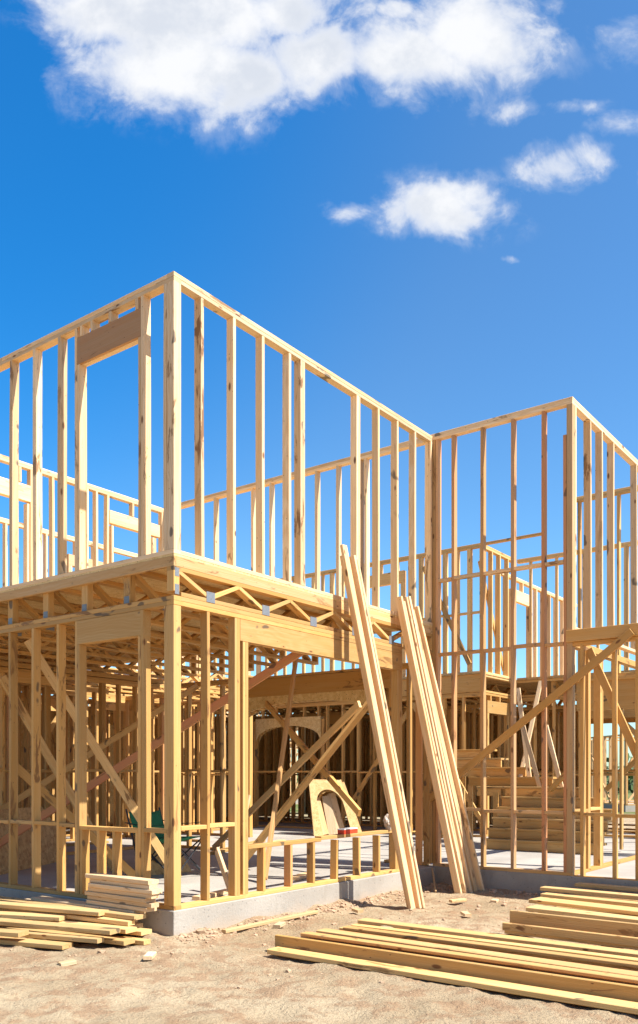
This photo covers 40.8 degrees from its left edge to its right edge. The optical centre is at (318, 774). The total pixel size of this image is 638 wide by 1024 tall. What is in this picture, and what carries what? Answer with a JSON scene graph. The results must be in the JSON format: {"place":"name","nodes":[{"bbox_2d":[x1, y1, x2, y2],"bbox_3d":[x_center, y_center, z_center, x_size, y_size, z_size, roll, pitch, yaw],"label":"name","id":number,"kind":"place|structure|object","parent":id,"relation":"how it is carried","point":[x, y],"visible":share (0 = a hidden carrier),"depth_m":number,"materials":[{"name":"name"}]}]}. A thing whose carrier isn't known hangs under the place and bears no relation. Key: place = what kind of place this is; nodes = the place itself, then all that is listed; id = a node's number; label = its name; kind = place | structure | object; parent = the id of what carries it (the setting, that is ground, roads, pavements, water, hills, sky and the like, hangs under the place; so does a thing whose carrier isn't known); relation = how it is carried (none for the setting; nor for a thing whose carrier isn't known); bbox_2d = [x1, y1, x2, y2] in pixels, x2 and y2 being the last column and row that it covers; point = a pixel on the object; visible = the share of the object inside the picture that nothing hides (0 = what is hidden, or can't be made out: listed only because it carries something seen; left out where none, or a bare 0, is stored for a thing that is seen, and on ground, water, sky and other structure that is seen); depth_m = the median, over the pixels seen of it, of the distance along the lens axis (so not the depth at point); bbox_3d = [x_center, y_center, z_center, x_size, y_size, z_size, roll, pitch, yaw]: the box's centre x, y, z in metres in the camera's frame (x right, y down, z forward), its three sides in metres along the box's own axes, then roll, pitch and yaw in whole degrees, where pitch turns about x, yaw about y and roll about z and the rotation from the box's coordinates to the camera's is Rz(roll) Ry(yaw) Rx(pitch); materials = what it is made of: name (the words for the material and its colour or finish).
{"place":"outdoors","nodes":[
{"label":"outdoors","id":0,"kind":"place"},
{"bbox_2d":[0,883,595,994],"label":"gravel","id":1,"kind":"structure","parent":0,"point":[182,936],"depth_m":8.61,"materials":[{"name":"beige gravel"}]},
{"bbox_2d":[0,776,637,1023],"bbox_3d":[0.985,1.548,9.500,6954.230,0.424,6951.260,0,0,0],"label":"ground","id":2,"kind":"structure","parent":0,"point":[204,994],"depth_m":5.83,"materials":[{"name":"soil"}]},
{"bbox_2d":[0,936,72,949],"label":"lumber board","id":3,"kind":"object","parent":2,"relation":"on","point":[39,943],"visible":1,"depth_m":7.10,"materials":[{"name":"beige wood"}]},
{"bbox_2d":[0,928,28,936],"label":"lumber board","id":4,"kind":"object","parent":3,"relation":"on","point":[12,933],"visible":1,"depth_m":7.13,"materials":[{"name":"beige wood"}]},
{"bbox_2d":[22,931,103,943],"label":"lumber board","id":5,"kind":"object","parent":3,"relation":"on","point":[67,937],"visible":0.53,"depth_m":7.12,"materials":[{"name":"beige wood"}]},
{"bbox_2d":[0,918,119,934],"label":"lumber board","id":6,"kind":"object","parent":5,"relation":"on","point":[92,929],"visible":1,"depth_m":7.24,"materials":[{"name":"beige wood"}]},
{"bbox_2d":[57,959,76,965],"bbox_3d":[-1.882,1.409,6.407,0.122,0.036,0.070,0,0,-38],"label":"timber offcut","id":7,"kind":"object","parent":2,"relation":"on","point":[68,962],"visible":0.96,"depth_m":6.39,"materials":[{"name":"beige wood"}]},
{"bbox_2d":[0,925,134,945],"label":"lumber board","id":8,"kind":"object","parent":2,"relation":"on","point":[116,940],"visible":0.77,"depth_m":7.29,"materials":[{"name":"beige wood"}]},
{"bbox_2d":[101,934,150,944],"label":"lumber board","id":9,"kind":"object","parent":2,"relation":"on","point":[141,941],"visible":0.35,"depth_m":7.18,"materials":[{"name":"beige wood"}]},
{"bbox_2d":[120,927,151,935],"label":"lumber board","id":10,"kind":"object","parent":9,"relation":"on","point":[142,931],"visible":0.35,"depth_m":7.32,"materials":[{"name":"beige wood"}]},
{"bbox_2d":[22,919,136,933],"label":"lumber board","id":11,"kind":"object","parent":10,"relation":"on","point":[126,929],"visible":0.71,"depth_m":7.35,"materials":[{"name":"beige wood"}]},
{"bbox_2d":[0,911,65,920],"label":"lumber board","id":12,"kind":"object","parent":11,"relation":"on","point":[32,916],"visible":1,"depth_m":7.63,"materials":[{"name":"beige wood"}]},
{"bbox_2d":[0,908,134,925],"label":"lumber board","id":13,"kind":"object","parent":11,"relation":"on","point":[115,921],"visible":0.65,"depth_m":7.51,"materials":[{"name":"beige wood"}]},
{"bbox_2d":[0,896,145,919],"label":"lumber board","id":14,"kind":"object","parent":13,"relation":"on","point":[123,915],"visible":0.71,"depth_m":7.74,"materials":[{"name":"beige wood"}]},
{"bbox_2d":[0,901,108,915],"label":"lumber board","id":15,"kind":"object","parent":14,"relation":"on","point":[55,909],"visible":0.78,"depth_m":7.70,"materials":[{"name":"beige wood"}]},
{"bbox_2d":[143,951,155,959],"bbox_3d":[-1.317,1.409,6.675,0.070,0.036,0.151,0,0,2],"label":"timber offcut","id":16,"kind":"object","parent":2,"relation":"on","point":[149,955],"visible":1,"depth_m":6.62,"materials":[{"name":"beige wood"}]},
{"bbox_2d":[88,679,227,810],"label":"timber frame house","id":17,"kind":"structure","parent":2,"relation":"on","point":[226,762],"depth_m":35.69,"materials":[{"name":"wood"}]},
{"bbox_2d":[215,714,297,803],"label":"timber frame house","id":18,"kind":"structure","parent":2,"relation":"on","point":[290,757],"depth_m":46.52,"materials":[{"name":"wood"}]},
{"bbox_2d":[221,910,318,933],"bbox_3d":[-0.443,1.409,8.255,0.055,0.039,1.360,0,0,38],"label":"wooden stick","id":19,"kind":"object","parent":2,"relation":"on","point":[261,923],"visible":1,"depth_m":8.15,"materials":[{"name":"beige wood"}]},
{"bbox_2d":[273,921,285,927],"bbox_3d":[-0.371,1.409,8.045,0.070,0.036,0.161,0,0,17],"label":"timber offcut","id":20,"kind":"object","parent":2,"relation":"on","point":[279,924],"visible":1,"depth_m":7.99,"materials":[{"name":"beige wood"}]},
{"bbox_2d":[0,271,637,935],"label":"timber frame house","id":21,"kind":"structure","parent":2,"relation":"on","point":[142,737],"depth_m":10.28,"materials":[{"name":"wood"},{"name":"concrete"}]},
{"bbox_2d":[0,806,67,874],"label":"strand board sheet","id":22,"kind":"object","parent":21,"relation":"on","point":[48,846],"visible":0.42,"depth_m":10.99,"materials":[{"name":"brown wood"}]},
{"bbox_2d":[125,807,200,870],"bbox_3d":[-1.793,0.796,10.002,0.745,0.797,0.700,0,0,30],"label":"camp chair","id":23,"kind":"object","parent":21,"relation":"on","point":[157,820],"visible":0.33,"depth_m":10.05,"materials":[{"name":"green fabric"}]},
{"bbox_2d":[151,843,191,874],"bbox_3d":[-1.901,0.893,10.330,0.750,0.594,0.190,0,0,-39],"label":"strand board offcut","id":24,"kind":"object","parent":21,"relation":"on","point":[157,869],"visible":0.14,"depth_m":10.25,"materials":[{"name":"brown wood"}]},
{"bbox_2d":[192,888,227,899],"bbox_3d":[-1.011,1.170,8.430,0.089,0.038,0.714,0,0,26],"label":"timber offcut","id":25,"kind":"object","parent":21,"relation":"on","point":[216,893],"visible":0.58,"depth_m":8.37,"materials":[{"name":"beige wood"}]},
{"bbox_2d":[215,847,227,890],"bbox_3d":[-0.941,0.965,8.515,0.030,0.458,0.522,0,0,-25],"label":"timber offcut","id":26,"kind":"object","parent":21,"relation":"on","point":[221,863],"visible":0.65,"depth_m":8.55,"materials":[{"name":"beige wood"}]},
{"bbox_2d":[210,840,264,854],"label":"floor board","id":27,"kind":"object","parent":21,"relation":"on","point":[222,850],"visible":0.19,"depth_m":13.12,"materials":[{"name":"beige wood"}]},
{"bbox_2d":[293,872,306,880],"bbox_3d":[-0.204,1.168,9.857,0.140,0.038,0.466,0,0,22],"label":"timber offcut","id":28,"kind":"object","parent":21,"relation":"on","point":[300,876],"visible":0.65,"depth_m":9.77,"materials":[{"name":"beige wood"}]},
{"bbox_2d":[317,797,328,834],"bbox_3d":[0.018,0.820,16.803,0.155,0.745,0.410,0,0,-35],"label":"leaning plank","id":29,"kind":"object","parent":21,"relation":"on","point":[323,821],"visible":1,"depth_m":16.77,"materials":[{"name":"beige wood"}]},
{"bbox_2d":[322,795,336,834],"bbox_3d":[0.206,0.795,16.827,0.162,0.786,0.380,0,0,-28],"label":"leaning plank","id":30,"kind":"object","parent":21,"relation":"on","point":[329,815],"visible":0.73,"depth_m":16.81,"materials":[{"name":"beige wood"}]},
{"bbox_2d":[309,779,359,835],"bbox_3d":[0.321,0.670,16.835,1.061,1.170,0.488,0,0,3],"label":"arch form","id":31,"kind":"object","parent":21,"relation":"on","point":[318,788],"visible":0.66,"depth_m":16.77,"materials":[{"name":"beige wood"}]},
{"bbox_2d":[327,792,343,833],"bbox_3d":[0.339,0.770,16.851,0.149,0.846,0.438,0,0,-39],"label":"leaning plank","id":32,"kind":"object","parent":21,"relation":"on","point":[337,817],"visible":0.65,"depth_m":16.84,"materials":[{"name":"brown wood"}]},
{"bbox_2d":[319,782,361,831],"bbox_3d":[0.382,0.698,17.138,1.051,1.128,0.513,0,0,7],"label":"arch form","id":33,"kind":"object","parent":21,"relation":"on","point":[323,794],"visible":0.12,"depth_m":17.14,"materials":[{"name":"beige wood"}]},
{"bbox_2d":[337,827,357,833],"bbox_3d":[0.325,0.636,9.704,0.084,0.060,0.304,0,0,34],"label":"cardboard box","id":34,"kind":"object","parent":21,"relation":"on","point":[351,830],"visible":1,"depth_m":9.66,"materials":[{"name":"red cardboard"}]},
{"bbox_2d":[383,814,390,829],"bbox_3d":[0.834,0.576,10.362,0.117,0.211,0.160,0,0,0],"label":"crumpled film","id":35,"kind":"object","parent":21,"relation":"on","point":[386,820],"visible":0.65,"depth_m":10.31,"materials":[{"name":"white plastic"}]},
{"bbox_2d":[516,688,532,786],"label":"leaning board","id":36,"kind":"object","parent":21,"relation":"on","point":[521,715],"visible":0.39,"depth_m":14.69,"materials":[{"name":"beige wood"}]},
{"bbox_2d":[518,681,540,776],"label":"leaning board","id":37,"kind":"object","parent":21,"relation":"on","point":[532,721],"visible":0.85,"depth_m":14.93,"materials":[{"name":"beige wood"}]},
{"bbox_2d":[519,718,541,786],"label":"leaning board","id":38,"kind":"object","parent":21,"relation":"on","point":[531,756],"visible":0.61,"depth_m":14.38,"materials":[{"name":"brown wood"}]},
{"bbox_2d":[547,725,562,786],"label":"leaning board","id":39,"kind":"object","parent":21,"relation":"on","point":[553,757],"visible":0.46,"depth_m":14.14,"materials":[{"name":"beige wood"}]},
{"bbox_2d":[352,908,362,912],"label":"timber offcut","id":40,"kind":"object","parent":2,"relation":"on","point":[357,910],"visible":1,"depth_m":8.87,"materials":[{"name":"beige wood"}]},
{"bbox_2d":[340,555,407,908],"bbox_3d":[0.626,-0.480,9.352,0.813,3.872,0.107,0,0,16],"label":"leaning board","id":41,"kind":"object","parent":2,"relation":"on","point":[367,696],"visible":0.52,"depth_m":9.32,"materials":[{"name":"beige wood"}]},
{"bbox_2d":[340,544,414,908],"bbox_3d":[0.634,-0.530,9.292,0.822,3.972,0.096,0,0,14],"label":"leaning board","id":42,"kind":"object","parent":2,"relation":"on","point":[378,730],"visible":0.93,"depth_m":9.27,"materials":[{"name":"beige wood"}]},
{"bbox_2d":[349,555,421,908],"bbox_3d":[0.715,-0.490,9.416,0.842,3.898,0.062,0,0,21],"label":"leaning board","id":43,"kind":"object","parent":2,"relation":"on","point":[381,709],"visible":0.71,"depth_m":9.39,"materials":[{"name":"beige wood"}]},
{"bbox_2d":[357,559,424,907],"bbox_3d":[0.754,-0.470,9.443,0.852,3.858,0.061,0,0,21],"label":"leaning board","id":44,"kind":"object","parent":2,"relation":"on","point":[400,783],"visible":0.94,"depth_m":9.39,"materials":[{"name":"beige wood"}]},
{"bbox_2d":[395,596,461,893],"bbox_3d":[1.323,-0.345,10.337,0.813,3.608,0.082,0,0,-1],"label":"leaning board","id":45,"kind":"object","parent":2,"relation":"on","point":[428,743],"visible":0.95,"depth_m":10.32,"materials":[{"name":"beige wood"}]},
{"bbox_2d":[431,868,436,892],"bbox_3d":[1.432,1.317,10.674,0.020,0.248,0.589,0,0,3],"label":"wooden stake","id":46,"kind":"object","parent":2,"relation":"on","point":[433,880],"visible":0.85,"depth_m":10.64,"materials":[{"name":"brown wood"}]},
{"bbox_2d":[404,601,466,892],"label":"leaning board","id":47,"kind":"object","parent":2,"relation":"on","point":[460,872],"visible":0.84,"depth_m":10.34,"materials":[{"name":"beige wood"}]},
{"bbox_2d":[403,597,467,892],"bbox_3d":[1.400,-0.350,10.422,0.817,3.618,0.080,0,0,1],"label":"leaning board","id":48,"kind":"object","parent":2,"relation":"on","point":[405,599],"visible":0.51,"depth_m":10.39,"materials":[{"name":"beige wood"}]},
{"bbox_2d":[408,596,472,892],"bbox_3d":[1.451,-0.360,10.460,0.845,3.638,0.082,0,0,3],"label":"leaning board","id":49,"kind":"object","parent":2,"relation":"on","point":[465,870],"visible":0.57,"depth_m":10.43,"materials":[{"name":"beige wood"}]},
{"bbox_2d":[413,610,477,891],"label":"leaning board","id":50,"kind":"object","parent":2,"relation":"on","point":[464,840],"visible":0.76,"depth_m":10.50,"materials":[{"name":"beige wood"}]},
{"bbox_2d":[413,606,484,889],"bbox_3d":[1.595,-0.315,10.582,0.898,3.551,0.074,0,0,8],"label":"leaning board","id":51,"kind":"object","parent":2,"relation":"on","point":[466,825],"visible":0.84,"depth_m":10.55,"materials":[{"name":"beige wood"}]},
{"bbox_2d":[267,947,637,1014],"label":"lumber board","id":52,"kind":"object","parent":2,"relation":"on","point":[624,1006],"visible":1,"depth_m":5.79,"materials":[{"name":"beige wood"}]},
{"bbox_2d":[275,934,637,1001],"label":"lumber board","id":53,"kind":"object","parent":2,"relation":"on","point":[618,991],"visible":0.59,"depth_m":5.94,"materials":[{"name":"beige wood"}]},
{"bbox_2d":[449,898,466,902],"bbox_3d":[1.556,1.409,9.609,0.191,0.036,0.070,0,0,-23],"label":"timber offcut","id":54,"kind":"object","parent":2,"relation":"on","point":[458,900],"visible":1,"depth_m":9.59,"materials":[{"name":"beige wood"}]},
{"bbox_2d":[297,751,632,794],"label":"scrub","id":55,"kind":"object","parent":2,"relation":"on","point":[630,784],"visible":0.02,"depth_m":77.52,"materials":[{"name":"green plant"}]},
{"bbox_2d":[460,911,471,916],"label":"timber offcut","id":56,"kind":"object","parent":2,"relation":"on","point":[465,913],"visible":1,"depth_m":8.62,"materials":[{"name":"beige wood"}]},
{"bbox_2d":[301,932,637,985],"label":"lumber board","id":57,"kind":"object","parent":2,"relation":"on","point":[517,967],"visible":0.14,"depth_m":6.33,"materials":[{"name":"beige wood"}]},
{"bbox_2d":[300,932,637,983],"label":"lumber board","id":58,"kind":"object","parent":57,"relation":"on","point":[589,973],"visible":1,"depth_m":6.25,"materials":[{"name":"beige wood"}]},
{"bbox_2d":[316,928,637,976],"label":"lumber board","id":59,"kind":"object","parent":2,"relation":"on","point":[473,951],"visible":0.69,"depth_m":6.67,"materials":[{"name":"beige wood"}]},
{"bbox_2d":[339,926,637,970],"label":"lumber board","id":60,"kind":"object","parent":2,"relation":"on","point":[575,961],"visible":0.22,"depth_m":6.69,"materials":[{"name":"beige wood"}]},
{"bbox_2d":[343,926,637,967],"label":"lumber board","id":61,"kind":"object","parent":60,"relation":"on","point":[513,949],"visible":1,"depth_m":6.74,"materials":[{"name":"beige wood"}]},
{"bbox_2d":[351,924,637,961],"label":"lumber board","id":62,"kind":"object","parent":2,"relation":"on","point":[609,956],"visible":0.76,"depth_m":7.10,"materials":[{"name":"beige wood"}]},
{"bbox_2d":[358,918,637,957],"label":"lumber board","id":63,"kind":"object","parent":2,"relation":"on","point":[518,939],"visible":0.86,"depth_m":7.33,"materials":[{"name":"beige wood"}]},
{"bbox_2d":[504,931,637,949],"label":"lumber board","id":64,"kind":"object","parent":2,"relation":"on","point":[575,940],"visible":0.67,"depth_m":7.24,"materials":[{"name":"beige wood"}]},
{"bbox_2d":[502,922,637,946],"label":"lumber board","id":65,"kind":"object","parent":64,"relation":"on","point":[578,935],"visible":1,"depth_m":7.21,"materials":[{"name":"brown wood"}]},
{"bbox_2d":[510,910,637,936],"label":"lumber board","id":66,"kind":"object","parent":64,"relation":"on","point":[581,924],"visible":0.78,"depth_m":7.29,"materials":[{"name":"brown wood"}]},
{"bbox_2d":[573,894,637,901],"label":"lumber board","id":67,"kind":"object","parent":2,"relation":"on","point":[607,897],"visible":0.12,"depth_m":9.33,"materials":[{"name":"beige wood"}]},
{"bbox_2d":[540,886,637,898],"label":"lumber board","id":68,"kind":"object","parent":67,"relation":"on","point":[591,892],"visible":1,"depth_m":9.29,"materials":[{"name":"beige wood"}]},
{"bbox_2d":[575,882,637,891],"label":"lumber board","id":69,"kind":"object","parent":67,"relation":"on","point":[607,886],"visible":1,"depth_m":9.59,"materials":[{"name":"beige wood"}]},
{"bbox_2d":[591,734,634,811],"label":"timber frame house","id":70,"kind":"structure","parent":2,"relation":"on","point":[629,804],"depth_m":34.22,"materials":[{"name":"wood"}]},
{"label":"lumber board","id":71,"kind":"object","parent":2,"relation":"on","visible":0},
{"bbox_2d":[66,919,142,927],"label":"lumber board","id":72,"kind":"object","parent":71,"relation":"on","point":[138,925],"visible":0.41,"depth_m":7.56,"materials":[{"name":"beige wood"}]},
{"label":"lumber board","id":73,"kind":"object","parent":72,"relation":"on","visible":0},
{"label":"lumber board","id":74,"kind":"object","parent":73,"relation":"on","visible":0},
{"bbox_2d":[31,896,145,913],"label":"lumber board","id":75,"kind":"object","parent":74,"relation":"on","point":[62,901],"visible":0.69,"depth_m":7.98,"materials":[{"name":"beige wood"}]},
{"bbox_2d":[86,899,156,911],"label":"lumber board","id":76,"kind":"object","parent":75,"relation":"on","point":[120,906],"visible":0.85,"depth_m":7.59,"materials":[{"name":"beige wood"}]},
{"bbox_2d":[87,895,158,907],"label":"lumber board","id":77,"kind":"object","parent":76,"relation":"on","point":[147,905],"visible":0.81,"depth_m":7.58,"materials":[{"name":"beige wood"}]},
{"bbox_2d":[85,890,155,902],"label":"lumber board","id":78,"kind":"object","parent":77,"relation":"on","point":[121,897],"visible":0.81,"depth_m":7.59,"materials":[{"name":"beige wood"}]},
{"bbox_2d":[88,887,158,898],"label":"lumber board","id":79,"kind":"object","parent":78,"relation":"on","point":[140,895],"visible":0.81,"depth_m":7.58,"materials":[{"name":"beige wood"}]},
{"bbox_2d":[88,882,161,894],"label":"lumber board","id":80,"kind":"object","parent":79,"relation":"on","point":[126,889],"visible":0.89,"depth_m":7.55,"materials":[{"name":"beige wood"}]},
{"bbox_2d":[90,878,156,889],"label":"lumber board","id":81,"kind":"object","parent":80,"relation":"on","point":[141,886],"visible":0.85,"depth_m":7.58,"materials":[{"name":"beige wood"}]},
{"bbox_2d":[85,873,158,884],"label":"lumber board","id":82,"kind":"object","parent":81,"relation":"on","point":[128,879],"visible":1,"depth_m":7.61,"materials":[{"name":"beige wood"}]},
{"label":"lumber board","id":83,"kind":"object","parent":2,"relation":"on","visible":0},
{"bbox_2d":[526,905,637,922],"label":"lumber board","id":84,"kind":"object","parent":83,"relation":"on","point":[585,913],"visible":0.92,"depth_m":8.21,"materials":[{"name":"beige wood"}]},
{"bbox_2d":[529,897,637,915],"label":"lumber board","id":85,"kind":"object","parent":84,"relation":"on","point":[589,906],"visible":1,"depth_m":8.42,"materials":[{"name":"beige wood"}]},
{"bbox_2d":[541,892,637,906],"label":"lumber board","id":86,"kind":"object","parent":83,"relation":"on","point":[595,900],"visible":0.91,"depth_m":8.91,"materials":[{"name":"beige wood"}]},
{"bbox_2d":[0,0,637,769],"label":"sky","id":87,"kind":"structure","parent":0,"point":[432,203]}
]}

